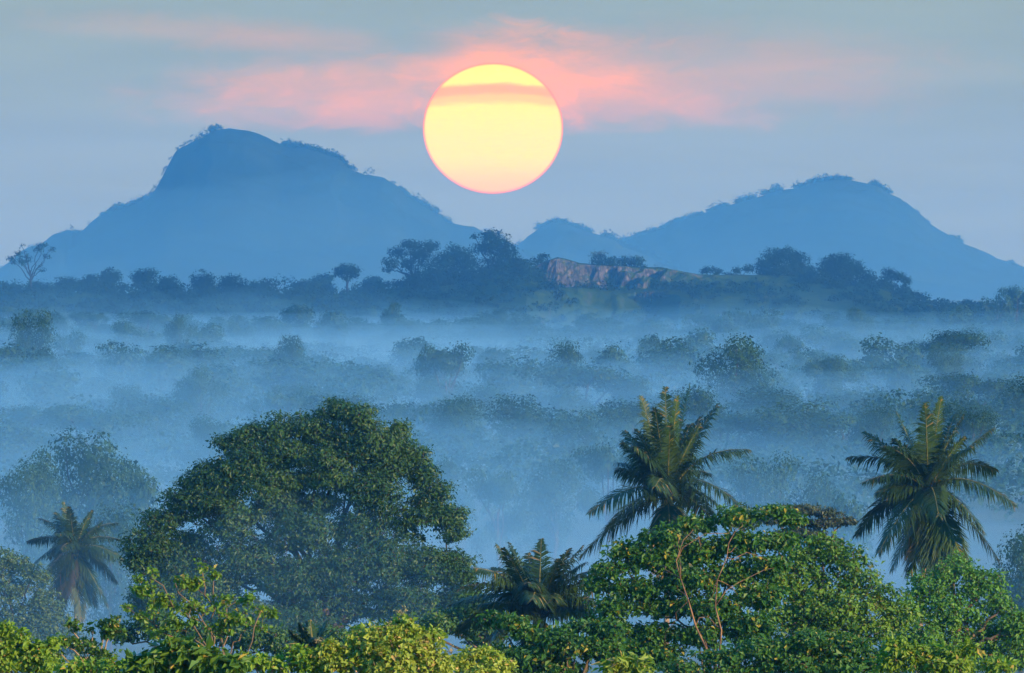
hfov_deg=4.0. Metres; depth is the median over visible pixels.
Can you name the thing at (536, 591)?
coconut palm
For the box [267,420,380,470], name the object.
forest tree
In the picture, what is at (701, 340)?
forest tree
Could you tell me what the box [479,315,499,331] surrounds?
forest tree
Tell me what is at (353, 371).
forest tree
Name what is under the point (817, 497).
forest tree
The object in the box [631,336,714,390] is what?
forest tree
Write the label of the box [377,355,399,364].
forest tree
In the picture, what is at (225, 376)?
forest tree
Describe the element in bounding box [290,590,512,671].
dark shrub
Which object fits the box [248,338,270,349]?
forest tree
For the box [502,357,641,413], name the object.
forest tree
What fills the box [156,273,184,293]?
skyline tree
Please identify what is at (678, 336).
forest tree
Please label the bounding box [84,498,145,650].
forest tree
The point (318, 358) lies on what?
forest tree
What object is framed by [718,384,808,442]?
forest tree
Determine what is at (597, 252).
leafless shrub
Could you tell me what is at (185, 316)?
forest tree
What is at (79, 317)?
forest tree
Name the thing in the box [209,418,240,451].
forest tree
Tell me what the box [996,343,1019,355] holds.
forest tree
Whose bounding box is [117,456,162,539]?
forest tree
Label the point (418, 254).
flat topped tree
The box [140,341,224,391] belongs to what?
forest tree
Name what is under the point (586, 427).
forest tree
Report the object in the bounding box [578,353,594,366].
forest tree
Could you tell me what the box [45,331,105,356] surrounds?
forest tree
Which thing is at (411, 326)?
forest tree
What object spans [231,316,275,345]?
forest tree
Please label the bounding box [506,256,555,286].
knoll tree
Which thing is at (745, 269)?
ridge shrub
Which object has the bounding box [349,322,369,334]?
forest tree
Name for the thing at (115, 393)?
forest tree
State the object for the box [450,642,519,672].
sunlit bush
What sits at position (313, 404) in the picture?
forest tree
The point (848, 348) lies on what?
forest tree
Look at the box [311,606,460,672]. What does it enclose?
sunlit bush
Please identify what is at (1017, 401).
forest tree
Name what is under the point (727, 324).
forest tree
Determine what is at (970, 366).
forest tree
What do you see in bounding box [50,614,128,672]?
tufted tree
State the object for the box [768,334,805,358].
forest tree
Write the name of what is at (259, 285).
skyline tree
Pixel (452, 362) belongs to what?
forest tree
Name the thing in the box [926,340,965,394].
forest tree
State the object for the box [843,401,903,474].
forest tree
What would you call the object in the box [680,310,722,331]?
forest tree
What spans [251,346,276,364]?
forest tree
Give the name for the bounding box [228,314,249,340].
forest tree
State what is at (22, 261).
spreading tree
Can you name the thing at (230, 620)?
tufted tree
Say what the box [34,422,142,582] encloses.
forest tree
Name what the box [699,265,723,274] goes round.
ridge shrub
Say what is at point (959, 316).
forest tree
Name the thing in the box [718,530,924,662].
dense tree
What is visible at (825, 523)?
flat topped tree
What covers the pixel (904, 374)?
forest tree
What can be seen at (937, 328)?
forest tree
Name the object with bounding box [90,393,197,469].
forest tree
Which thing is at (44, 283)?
skyline tree
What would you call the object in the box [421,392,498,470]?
forest tree
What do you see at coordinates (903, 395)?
forest tree
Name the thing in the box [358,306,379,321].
forest tree
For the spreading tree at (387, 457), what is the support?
on the ground
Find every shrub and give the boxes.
[0,620,65,672]
[48,643,323,672]
[100,608,298,660]
[120,632,253,672]
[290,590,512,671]
[589,249,609,256]
[589,253,646,268]
[651,627,894,672]
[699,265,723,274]
[722,262,754,274]
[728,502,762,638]
[863,634,1020,672]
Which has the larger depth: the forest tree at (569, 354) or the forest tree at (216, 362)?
the forest tree at (216, 362)
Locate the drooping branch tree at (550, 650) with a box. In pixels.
[462,609,635,672]
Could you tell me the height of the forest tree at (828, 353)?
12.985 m
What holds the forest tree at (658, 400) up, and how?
on the ground
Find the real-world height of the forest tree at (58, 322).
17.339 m
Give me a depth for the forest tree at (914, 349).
4101.62 m
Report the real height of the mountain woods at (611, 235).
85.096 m
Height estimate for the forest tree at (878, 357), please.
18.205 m
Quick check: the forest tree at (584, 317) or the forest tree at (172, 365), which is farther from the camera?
the forest tree at (584, 317)
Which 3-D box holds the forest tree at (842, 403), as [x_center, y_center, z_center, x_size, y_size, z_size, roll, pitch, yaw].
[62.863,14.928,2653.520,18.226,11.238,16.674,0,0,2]
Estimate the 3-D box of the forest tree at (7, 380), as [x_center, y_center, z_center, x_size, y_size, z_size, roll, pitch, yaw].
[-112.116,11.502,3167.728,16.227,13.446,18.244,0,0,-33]
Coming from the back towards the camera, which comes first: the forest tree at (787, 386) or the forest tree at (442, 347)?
the forest tree at (442, 347)
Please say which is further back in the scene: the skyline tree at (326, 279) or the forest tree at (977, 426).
the skyline tree at (326, 279)
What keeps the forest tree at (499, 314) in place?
on the ground
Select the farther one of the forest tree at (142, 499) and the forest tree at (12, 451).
the forest tree at (12, 451)
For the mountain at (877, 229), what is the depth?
15852.51 m
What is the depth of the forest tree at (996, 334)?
5042.56 m
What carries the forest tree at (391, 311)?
on the ground
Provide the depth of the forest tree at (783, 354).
3812.52 m
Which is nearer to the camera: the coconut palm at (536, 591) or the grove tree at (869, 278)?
the coconut palm at (536, 591)
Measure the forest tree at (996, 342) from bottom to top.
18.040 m
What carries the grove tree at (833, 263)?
on the hill
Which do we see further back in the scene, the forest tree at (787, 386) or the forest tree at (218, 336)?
the forest tree at (218, 336)
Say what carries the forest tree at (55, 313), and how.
on the ground
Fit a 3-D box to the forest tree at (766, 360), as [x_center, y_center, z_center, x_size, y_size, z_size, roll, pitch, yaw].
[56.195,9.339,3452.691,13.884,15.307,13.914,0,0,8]
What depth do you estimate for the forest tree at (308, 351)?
3937.89 m
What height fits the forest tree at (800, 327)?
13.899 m
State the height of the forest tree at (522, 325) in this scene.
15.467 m
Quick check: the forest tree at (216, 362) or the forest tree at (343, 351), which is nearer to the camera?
the forest tree at (216, 362)
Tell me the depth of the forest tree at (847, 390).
2799.01 m
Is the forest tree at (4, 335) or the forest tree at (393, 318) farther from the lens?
the forest tree at (393, 318)
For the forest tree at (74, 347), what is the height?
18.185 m
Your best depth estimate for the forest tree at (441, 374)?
3104.20 m
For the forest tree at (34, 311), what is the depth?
6260.97 m
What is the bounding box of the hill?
[0,257,1011,332]
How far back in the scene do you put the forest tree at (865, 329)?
4999.92 m
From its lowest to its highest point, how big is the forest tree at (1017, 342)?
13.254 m
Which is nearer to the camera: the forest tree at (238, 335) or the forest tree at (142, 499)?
the forest tree at (142, 499)
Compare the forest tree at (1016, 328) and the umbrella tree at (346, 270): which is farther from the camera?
the umbrella tree at (346, 270)
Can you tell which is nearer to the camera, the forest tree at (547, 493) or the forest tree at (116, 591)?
the forest tree at (116, 591)
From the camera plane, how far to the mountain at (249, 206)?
14013.30 m
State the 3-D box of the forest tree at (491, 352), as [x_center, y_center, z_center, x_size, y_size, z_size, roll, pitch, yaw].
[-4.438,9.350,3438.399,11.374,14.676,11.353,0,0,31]
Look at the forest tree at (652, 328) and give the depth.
5550.29 m
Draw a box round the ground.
[0,300,1023,672]
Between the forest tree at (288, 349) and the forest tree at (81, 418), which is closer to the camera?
the forest tree at (81, 418)
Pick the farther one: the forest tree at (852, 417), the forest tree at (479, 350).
the forest tree at (479, 350)
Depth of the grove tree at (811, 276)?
6978.48 m
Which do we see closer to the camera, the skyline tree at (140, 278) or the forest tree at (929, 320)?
the forest tree at (929, 320)
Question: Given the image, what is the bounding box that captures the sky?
[0,0,1023,267]
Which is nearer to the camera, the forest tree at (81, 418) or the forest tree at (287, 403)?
the forest tree at (81, 418)
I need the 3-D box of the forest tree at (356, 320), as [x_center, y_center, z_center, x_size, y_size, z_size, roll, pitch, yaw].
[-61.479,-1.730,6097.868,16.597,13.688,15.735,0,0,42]
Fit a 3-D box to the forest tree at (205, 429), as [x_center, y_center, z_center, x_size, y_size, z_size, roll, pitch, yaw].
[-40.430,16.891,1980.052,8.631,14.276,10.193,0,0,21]
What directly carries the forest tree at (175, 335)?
on the ground
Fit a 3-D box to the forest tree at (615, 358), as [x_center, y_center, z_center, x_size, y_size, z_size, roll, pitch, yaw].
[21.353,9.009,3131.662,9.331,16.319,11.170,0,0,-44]
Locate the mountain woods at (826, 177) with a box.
[619,172,1023,268]
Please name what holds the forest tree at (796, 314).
on the ground
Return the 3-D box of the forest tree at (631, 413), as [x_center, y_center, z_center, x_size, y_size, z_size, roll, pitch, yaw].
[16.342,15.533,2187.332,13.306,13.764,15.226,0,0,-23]
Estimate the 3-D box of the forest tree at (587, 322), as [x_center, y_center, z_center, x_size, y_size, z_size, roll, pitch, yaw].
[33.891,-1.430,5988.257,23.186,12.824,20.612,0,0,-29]
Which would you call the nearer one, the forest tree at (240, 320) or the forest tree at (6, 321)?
the forest tree at (6, 321)
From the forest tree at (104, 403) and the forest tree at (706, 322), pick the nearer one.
the forest tree at (104, 403)
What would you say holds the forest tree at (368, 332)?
on the ground
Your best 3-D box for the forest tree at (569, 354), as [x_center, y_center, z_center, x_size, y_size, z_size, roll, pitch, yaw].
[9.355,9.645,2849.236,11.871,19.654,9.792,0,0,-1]
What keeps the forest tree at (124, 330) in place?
on the ground
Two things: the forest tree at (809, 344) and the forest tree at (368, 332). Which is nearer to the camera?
the forest tree at (809, 344)
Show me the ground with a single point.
(994, 524)
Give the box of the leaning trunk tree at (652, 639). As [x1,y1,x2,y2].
[578,502,813,672]
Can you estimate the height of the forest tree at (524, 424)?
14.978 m
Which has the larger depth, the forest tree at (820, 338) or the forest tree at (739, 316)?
the forest tree at (739, 316)
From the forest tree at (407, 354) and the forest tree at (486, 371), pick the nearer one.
the forest tree at (486, 371)
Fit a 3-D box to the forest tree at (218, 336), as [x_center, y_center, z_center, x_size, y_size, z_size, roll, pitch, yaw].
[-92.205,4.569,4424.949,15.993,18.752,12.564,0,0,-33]
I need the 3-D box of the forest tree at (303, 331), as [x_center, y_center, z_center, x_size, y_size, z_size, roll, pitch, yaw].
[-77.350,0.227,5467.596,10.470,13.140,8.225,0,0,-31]
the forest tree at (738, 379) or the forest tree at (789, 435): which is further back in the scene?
the forest tree at (738, 379)
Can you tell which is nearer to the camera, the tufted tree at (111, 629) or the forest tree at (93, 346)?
the tufted tree at (111, 629)
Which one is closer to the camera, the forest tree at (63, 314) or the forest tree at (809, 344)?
the forest tree at (809, 344)
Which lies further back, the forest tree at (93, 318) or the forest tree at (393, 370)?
the forest tree at (93, 318)
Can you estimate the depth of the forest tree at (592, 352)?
3798.76 m
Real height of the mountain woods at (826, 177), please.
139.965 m
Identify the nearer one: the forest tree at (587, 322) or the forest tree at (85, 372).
the forest tree at (85, 372)
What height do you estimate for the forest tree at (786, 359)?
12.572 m
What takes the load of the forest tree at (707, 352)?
on the ground
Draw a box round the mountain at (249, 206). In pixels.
[0,128,535,293]
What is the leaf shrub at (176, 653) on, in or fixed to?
on the ground
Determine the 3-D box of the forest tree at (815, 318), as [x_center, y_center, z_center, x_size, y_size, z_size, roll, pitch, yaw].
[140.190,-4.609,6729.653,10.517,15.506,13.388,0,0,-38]
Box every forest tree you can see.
[0,305,30,320]
[0,312,55,343]
[0,320,29,347]
[0,339,50,392]
[0,360,25,400]
[0,402,65,451]
[0,408,52,436]
[0,411,60,473]
[0,441,72,600]
[3,354,56,405]
[8,303,58,361]
[13,362,89,433]
[16,311,71,324]
[21,306,39,317]
[22,347,64,377]
[24,399,164,473]
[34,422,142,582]
[43,305,75,333]
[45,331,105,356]
[47,312,67,339]
[50,328,86,358]
[57,359,96,383]
[67,312,98,326]
[79,392,180,426]
[81,339,113,349]
[82,310,110,330]
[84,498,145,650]
[85,344,119,363]
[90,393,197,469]
[94,339,151,388]
[95,327,114,339]
[101,381,147,433]
[104,317,151,357]
[113,308,173,338]
[117,309,135,326]
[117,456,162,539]
[123,344,195,396]
[132,328,175,352]
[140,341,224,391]
[154,332,182,346]
[162,312,199,348]
[166,313,193,328]
[168,362,230,435]
[172,337,202,358]
[178,411,239,475]
[179,363,255,423]
[186,357,229,369]
[189,322,226,348]
[207,316,230,328]
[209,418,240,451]
[218,346,246,367]
[226,321,255,344]
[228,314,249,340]
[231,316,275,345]
[241,389,322,423]
[242,356,322,400]
[247,316,274,332]
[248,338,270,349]
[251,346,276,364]
[262,319,292,347]
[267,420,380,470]
[268,333,311,366]
[271,380,327,418]
[277,303,315,336]
[293,321,312,345]
[294,390,384,418]
[295,345,315,356]
[306,320,354,345]
[308,353,332,384]
[313,342,358,360]
[317,310,350,334]
[317,323,352,353]
[337,365,403,397]
[345,324,386,347]
[346,316,376,326]
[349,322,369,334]
[349,354,383,367]
[351,368,415,410]
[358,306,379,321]
[363,330,400,355]
[371,363,405,376]
[371,399,461,439]
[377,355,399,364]
[378,300,402,326]
[379,313,407,332]
[386,336,436,379]
[388,318,426,341]
[409,338,475,405]
[409,358,472,385]
[416,350,463,400]
[418,341,452,352]
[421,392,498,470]
[424,340,467,353]
[433,451,477,530]
[445,380,513,447]
[451,316,468,340]
[452,320,512,347]
[463,465,538,567]
[465,346,514,379]
[467,345,493,367]
[471,308,509,323]
[472,356,532,407]
[475,355,554,415]
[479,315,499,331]
[479,392,553,462]
[499,345,561,369]
[502,316,550,348]
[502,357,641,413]
[504,310,541,334]
[512,455,588,565]
[533,336,589,394]
[541,403,610,499]
[545,384,600,433]
[565,436,637,558]
[571,318,623,335]
[572,311,601,328]
[573,346,601,361]
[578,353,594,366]
[582,350,630,370]
[592,395,663,454]
[594,341,637,396]
[608,373,653,406]
[610,309,646,330]
[617,391,692,422]
[625,334,661,348]
[630,352,703,393]
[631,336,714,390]
[633,333,667,370]
[637,318,665,339]
[662,383,740,459]
[667,409,811,468]
[672,333,686,340]
[675,324,717,338]
[676,325,717,353]
[679,347,727,373]
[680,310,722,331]
[689,329,785,414]
[700,317,737,343]
[708,310,745,346]
[715,331,736,350]
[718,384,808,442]
[719,446,803,579]
[721,347,778,372]
[730,307,755,338]
[732,398,857,475]
[742,308,785,346]
[742,324,779,340]
[754,329,806,355]
[758,352,805,369]
[759,366,803,406]
[760,349,794,367]
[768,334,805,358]
[773,470,853,597]
[777,323,819,349]
[780,303,802,322]
[787,345,829,391]
[792,408,898,455]
[793,325,854,354]
[799,354,863,403]
[804,332,819,350]
[807,348,841,360]
[808,311,830,327]
[809,389,897,437]
[811,491,883,601]
[816,386,863,431]
[819,314,855,329]
[824,336,875,361]
[841,306,878,343]
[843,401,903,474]
[855,332,928,397]
[870,320,881,331]
[874,315,926,342]
[880,317,901,331]
[880,402,949,440]
[883,355,929,395]
[883,391,916,406]
[898,341,926,361]
[899,328,995,376]
[909,382,980,429]
[911,369,1021,418]
[920,310,940,333]
[922,326,950,340]
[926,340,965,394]
[932,301,985,331]
[939,396,1000,449]
[941,347,985,377]
[941,398,1009,475]
[960,324,1014,361]
[963,345,992,373]
[963,369,1012,399]
[974,290,1017,332]
[981,329,1007,338]
[981,524,1023,672]
[985,353,1023,382]
[987,370,1023,434]
[993,282,1023,324]
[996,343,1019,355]
[1002,316,1023,336]
[1011,337,1023,357]
[1012,342,1023,369]
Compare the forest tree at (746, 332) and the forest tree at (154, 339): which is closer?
the forest tree at (154, 339)
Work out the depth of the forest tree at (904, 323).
5397.40 m
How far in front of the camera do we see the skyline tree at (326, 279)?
7901.25 m
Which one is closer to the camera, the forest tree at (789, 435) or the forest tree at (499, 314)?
the forest tree at (789, 435)
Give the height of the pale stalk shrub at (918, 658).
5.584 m
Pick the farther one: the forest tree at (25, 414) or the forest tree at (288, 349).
the forest tree at (288, 349)
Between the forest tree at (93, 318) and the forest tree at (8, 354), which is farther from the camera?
the forest tree at (93, 318)
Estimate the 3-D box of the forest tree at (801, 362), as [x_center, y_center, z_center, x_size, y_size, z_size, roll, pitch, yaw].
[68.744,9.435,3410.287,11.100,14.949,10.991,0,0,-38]
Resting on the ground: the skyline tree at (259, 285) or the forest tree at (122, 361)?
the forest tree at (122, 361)
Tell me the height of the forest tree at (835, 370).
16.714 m
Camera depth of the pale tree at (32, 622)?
1139.40 m
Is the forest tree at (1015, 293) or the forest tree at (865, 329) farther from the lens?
the forest tree at (1015, 293)
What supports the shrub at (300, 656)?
on the ground
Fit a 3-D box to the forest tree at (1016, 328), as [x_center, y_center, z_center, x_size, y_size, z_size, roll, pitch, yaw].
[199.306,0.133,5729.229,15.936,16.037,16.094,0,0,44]
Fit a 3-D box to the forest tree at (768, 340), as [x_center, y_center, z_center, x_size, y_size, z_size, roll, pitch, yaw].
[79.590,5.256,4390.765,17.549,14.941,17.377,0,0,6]
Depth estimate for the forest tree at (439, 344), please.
4690.77 m
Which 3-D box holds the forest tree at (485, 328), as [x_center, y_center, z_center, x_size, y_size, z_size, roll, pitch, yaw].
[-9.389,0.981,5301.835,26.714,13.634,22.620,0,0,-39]
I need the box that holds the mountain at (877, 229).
[626,180,1023,299]
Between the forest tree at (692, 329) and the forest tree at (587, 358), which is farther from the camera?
the forest tree at (692, 329)
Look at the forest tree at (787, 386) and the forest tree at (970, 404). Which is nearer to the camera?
the forest tree at (970, 404)
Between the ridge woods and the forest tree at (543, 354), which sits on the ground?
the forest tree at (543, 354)
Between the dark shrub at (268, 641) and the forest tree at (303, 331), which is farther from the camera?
the forest tree at (303, 331)
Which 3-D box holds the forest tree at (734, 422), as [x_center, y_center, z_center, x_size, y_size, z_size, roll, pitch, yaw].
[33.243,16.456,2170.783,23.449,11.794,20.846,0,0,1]
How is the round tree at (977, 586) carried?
on the ground
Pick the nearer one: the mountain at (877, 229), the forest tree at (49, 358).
the forest tree at (49, 358)
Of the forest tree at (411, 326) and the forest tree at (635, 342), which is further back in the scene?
the forest tree at (411, 326)
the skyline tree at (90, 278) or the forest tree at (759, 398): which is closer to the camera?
the forest tree at (759, 398)
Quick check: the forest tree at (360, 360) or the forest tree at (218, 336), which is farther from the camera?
the forest tree at (218, 336)
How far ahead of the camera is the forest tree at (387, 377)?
2909.24 m
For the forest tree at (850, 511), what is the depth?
1379.16 m
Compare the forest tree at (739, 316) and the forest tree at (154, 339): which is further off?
the forest tree at (739, 316)
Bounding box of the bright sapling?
[591,647,656,672]
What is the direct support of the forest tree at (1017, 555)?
on the ground
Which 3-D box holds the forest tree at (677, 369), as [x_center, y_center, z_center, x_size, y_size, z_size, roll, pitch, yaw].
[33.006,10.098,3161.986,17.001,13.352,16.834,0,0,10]
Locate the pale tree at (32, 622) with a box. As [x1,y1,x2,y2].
[0,544,102,672]
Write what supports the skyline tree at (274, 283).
on the hill
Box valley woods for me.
[0,316,1023,531]
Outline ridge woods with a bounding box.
[0,252,1023,333]
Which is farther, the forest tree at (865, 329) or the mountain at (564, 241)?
the mountain at (564, 241)
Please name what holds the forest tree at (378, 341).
on the ground
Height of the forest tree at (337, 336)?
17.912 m
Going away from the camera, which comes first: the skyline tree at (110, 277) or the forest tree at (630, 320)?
the forest tree at (630, 320)
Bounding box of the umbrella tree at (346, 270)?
[331,263,362,291]
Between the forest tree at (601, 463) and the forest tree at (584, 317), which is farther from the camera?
the forest tree at (584, 317)
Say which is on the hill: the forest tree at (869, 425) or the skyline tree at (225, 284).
the skyline tree at (225, 284)
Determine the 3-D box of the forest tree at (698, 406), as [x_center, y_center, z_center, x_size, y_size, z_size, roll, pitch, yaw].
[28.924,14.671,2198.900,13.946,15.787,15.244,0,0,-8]
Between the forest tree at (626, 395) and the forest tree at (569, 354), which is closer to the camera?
the forest tree at (626, 395)
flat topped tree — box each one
[381,239,440,278]
[752,502,862,635]
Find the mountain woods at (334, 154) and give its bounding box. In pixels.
[0,124,539,268]
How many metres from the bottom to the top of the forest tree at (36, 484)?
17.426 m
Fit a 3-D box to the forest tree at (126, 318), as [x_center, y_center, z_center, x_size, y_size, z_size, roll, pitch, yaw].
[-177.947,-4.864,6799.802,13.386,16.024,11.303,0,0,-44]
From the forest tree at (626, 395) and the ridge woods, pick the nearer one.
the forest tree at (626, 395)
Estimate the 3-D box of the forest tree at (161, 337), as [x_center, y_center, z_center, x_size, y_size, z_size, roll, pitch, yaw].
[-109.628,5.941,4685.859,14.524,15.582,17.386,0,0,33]
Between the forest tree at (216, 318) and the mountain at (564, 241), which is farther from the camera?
the mountain at (564, 241)
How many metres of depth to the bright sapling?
220.00 m
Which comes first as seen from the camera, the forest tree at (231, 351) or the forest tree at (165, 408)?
the forest tree at (165, 408)
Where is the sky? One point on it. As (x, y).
(670, 109)
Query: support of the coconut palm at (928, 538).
on the ground
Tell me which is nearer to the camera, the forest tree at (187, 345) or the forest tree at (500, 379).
the forest tree at (500, 379)
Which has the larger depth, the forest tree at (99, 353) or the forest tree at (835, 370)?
the forest tree at (99, 353)
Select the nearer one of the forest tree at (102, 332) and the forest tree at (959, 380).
the forest tree at (959, 380)
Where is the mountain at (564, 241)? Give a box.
[516,223,673,269]
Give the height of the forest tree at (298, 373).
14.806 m
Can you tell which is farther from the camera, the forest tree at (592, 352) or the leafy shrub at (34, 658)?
the forest tree at (592, 352)
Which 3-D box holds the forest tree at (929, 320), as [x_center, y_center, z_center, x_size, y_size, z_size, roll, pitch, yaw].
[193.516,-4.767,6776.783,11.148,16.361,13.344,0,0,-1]
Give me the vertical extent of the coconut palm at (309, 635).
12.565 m
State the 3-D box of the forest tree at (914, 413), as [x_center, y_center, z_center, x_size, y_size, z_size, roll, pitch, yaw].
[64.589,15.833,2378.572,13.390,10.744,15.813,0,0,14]
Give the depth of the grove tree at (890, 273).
6993.41 m
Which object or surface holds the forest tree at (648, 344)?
on the ground
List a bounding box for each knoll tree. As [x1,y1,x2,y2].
[402,257,488,289]
[430,241,479,281]
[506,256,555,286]
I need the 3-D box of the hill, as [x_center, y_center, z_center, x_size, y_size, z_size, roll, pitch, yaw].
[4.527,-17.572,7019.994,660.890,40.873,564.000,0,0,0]
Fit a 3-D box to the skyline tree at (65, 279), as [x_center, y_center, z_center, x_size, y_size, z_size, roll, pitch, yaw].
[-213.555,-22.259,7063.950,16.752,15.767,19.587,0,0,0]
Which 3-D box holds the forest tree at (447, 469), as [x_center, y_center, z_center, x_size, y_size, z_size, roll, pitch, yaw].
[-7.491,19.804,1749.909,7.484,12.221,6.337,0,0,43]
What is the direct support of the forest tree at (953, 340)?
on the ground
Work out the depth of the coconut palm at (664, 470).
849.24 m
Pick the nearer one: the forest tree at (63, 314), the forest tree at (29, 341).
the forest tree at (29, 341)
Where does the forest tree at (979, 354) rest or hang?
on the ground
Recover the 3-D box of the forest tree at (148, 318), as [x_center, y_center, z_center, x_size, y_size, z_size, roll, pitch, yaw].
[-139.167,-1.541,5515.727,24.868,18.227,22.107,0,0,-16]
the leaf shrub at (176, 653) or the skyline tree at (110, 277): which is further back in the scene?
the skyline tree at (110, 277)
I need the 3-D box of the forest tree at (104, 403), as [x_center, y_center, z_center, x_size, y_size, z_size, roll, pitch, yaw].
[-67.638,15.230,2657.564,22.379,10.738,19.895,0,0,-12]
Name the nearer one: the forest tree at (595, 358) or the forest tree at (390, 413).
the forest tree at (390, 413)
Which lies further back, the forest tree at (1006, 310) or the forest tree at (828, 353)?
the forest tree at (1006, 310)
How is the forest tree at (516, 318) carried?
on the ground
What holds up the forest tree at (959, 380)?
on the ground
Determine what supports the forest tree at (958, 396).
on the ground
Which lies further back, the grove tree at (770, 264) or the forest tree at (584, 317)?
the grove tree at (770, 264)
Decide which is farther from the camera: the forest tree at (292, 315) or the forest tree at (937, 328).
the forest tree at (292, 315)
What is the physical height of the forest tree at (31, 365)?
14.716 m
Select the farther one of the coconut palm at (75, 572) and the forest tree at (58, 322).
the forest tree at (58, 322)
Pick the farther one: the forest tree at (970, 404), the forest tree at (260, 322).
the forest tree at (260, 322)
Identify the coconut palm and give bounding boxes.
[26,501,122,624]
[282,619,337,656]
[445,538,610,672]
[578,385,752,672]
[845,396,1017,672]
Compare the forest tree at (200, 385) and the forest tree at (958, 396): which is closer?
the forest tree at (200, 385)
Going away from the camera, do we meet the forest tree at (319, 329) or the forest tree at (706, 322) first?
the forest tree at (319, 329)
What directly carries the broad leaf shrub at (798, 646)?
on the ground
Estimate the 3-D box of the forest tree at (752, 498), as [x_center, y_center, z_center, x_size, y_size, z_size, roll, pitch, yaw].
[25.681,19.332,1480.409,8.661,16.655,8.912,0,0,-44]
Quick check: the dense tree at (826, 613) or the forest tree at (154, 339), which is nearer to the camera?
the dense tree at (826, 613)
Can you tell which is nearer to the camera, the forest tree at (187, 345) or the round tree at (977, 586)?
the round tree at (977, 586)
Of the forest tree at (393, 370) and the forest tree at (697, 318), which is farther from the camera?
the forest tree at (697, 318)
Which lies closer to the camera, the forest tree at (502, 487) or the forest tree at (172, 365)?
the forest tree at (502, 487)
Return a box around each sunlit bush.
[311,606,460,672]
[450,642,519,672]
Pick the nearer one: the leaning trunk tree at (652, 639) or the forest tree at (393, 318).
the leaning trunk tree at (652, 639)
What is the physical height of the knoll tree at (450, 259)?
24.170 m
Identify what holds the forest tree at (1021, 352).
on the ground
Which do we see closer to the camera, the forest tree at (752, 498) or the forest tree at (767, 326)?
the forest tree at (752, 498)
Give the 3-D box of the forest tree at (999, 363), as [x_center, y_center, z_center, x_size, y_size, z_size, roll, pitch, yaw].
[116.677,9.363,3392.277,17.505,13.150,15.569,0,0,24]
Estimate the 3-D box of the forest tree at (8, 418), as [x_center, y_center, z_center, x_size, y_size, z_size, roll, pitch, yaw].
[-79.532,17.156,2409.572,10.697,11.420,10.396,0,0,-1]
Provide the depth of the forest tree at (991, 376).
2964.60 m
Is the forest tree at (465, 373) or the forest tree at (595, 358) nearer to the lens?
the forest tree at (465, 373)
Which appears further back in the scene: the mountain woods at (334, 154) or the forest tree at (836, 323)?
the mountain woods at (334, 154)
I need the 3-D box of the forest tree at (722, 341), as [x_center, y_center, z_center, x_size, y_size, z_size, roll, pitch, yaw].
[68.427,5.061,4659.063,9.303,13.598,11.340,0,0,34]
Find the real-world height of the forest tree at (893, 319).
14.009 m
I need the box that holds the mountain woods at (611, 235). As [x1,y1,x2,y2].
[513,216,683,271]
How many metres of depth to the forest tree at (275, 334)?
5297.92 m
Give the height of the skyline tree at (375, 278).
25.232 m
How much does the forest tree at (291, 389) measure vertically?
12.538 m
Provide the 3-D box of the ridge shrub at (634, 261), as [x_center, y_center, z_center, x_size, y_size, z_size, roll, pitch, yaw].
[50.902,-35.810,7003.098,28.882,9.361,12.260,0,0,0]
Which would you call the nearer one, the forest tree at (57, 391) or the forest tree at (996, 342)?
the forest tree at (57, 391)
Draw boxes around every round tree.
[469,227,521,272]
[874,550,1023,672]
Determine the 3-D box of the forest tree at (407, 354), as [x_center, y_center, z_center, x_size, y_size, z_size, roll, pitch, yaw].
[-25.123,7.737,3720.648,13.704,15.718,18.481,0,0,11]
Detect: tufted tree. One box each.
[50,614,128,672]
[120,558,280,654]
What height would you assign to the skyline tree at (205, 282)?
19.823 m
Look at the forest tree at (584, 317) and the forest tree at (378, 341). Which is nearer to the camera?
the forest tree at (378, 341)
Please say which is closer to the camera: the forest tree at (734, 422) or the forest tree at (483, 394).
the forest tree at (734, 422)
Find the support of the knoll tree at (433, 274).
on the hill
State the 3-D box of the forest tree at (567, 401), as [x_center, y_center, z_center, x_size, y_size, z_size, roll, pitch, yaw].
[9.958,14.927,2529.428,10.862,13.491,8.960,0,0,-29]
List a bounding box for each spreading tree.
[6,242,55,289]
[109,396,488,635]
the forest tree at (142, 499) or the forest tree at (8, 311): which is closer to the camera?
the forest tree at (142, 499)
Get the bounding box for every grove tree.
[752,245,813,277]
[788,265,851,285]
[813,252,867,281]
[843,269,901,295]
[877,267,914,294]
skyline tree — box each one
[26,278,55,288]
[52,274,83,291]
[78,273,106,292]
[98,267,123,289]
[127,267,162,293]
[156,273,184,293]
[187,269,221,298]
[217,272,250,298]
[248,280,271,294]
[259,270,296,292]
[289,278,322,294]
[310,272,336,293]
[361,275,383,290]
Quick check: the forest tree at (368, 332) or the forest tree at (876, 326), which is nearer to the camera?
the forest tree at (368, 332)
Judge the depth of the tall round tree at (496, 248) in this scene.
7000.20 m
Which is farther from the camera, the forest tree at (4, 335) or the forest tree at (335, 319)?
the forest tree at (335, 319)
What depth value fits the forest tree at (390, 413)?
2397.98 m
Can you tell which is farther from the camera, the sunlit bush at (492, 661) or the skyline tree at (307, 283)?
the skyline tree at (307, 283)
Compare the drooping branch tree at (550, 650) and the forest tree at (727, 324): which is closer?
the drooping branch tree at (550, 650)
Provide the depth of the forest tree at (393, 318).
5566.67 m
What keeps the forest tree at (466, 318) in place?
on the ground
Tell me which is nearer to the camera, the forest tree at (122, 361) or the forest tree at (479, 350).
the forest tree at (122, 361)
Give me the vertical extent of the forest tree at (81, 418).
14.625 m

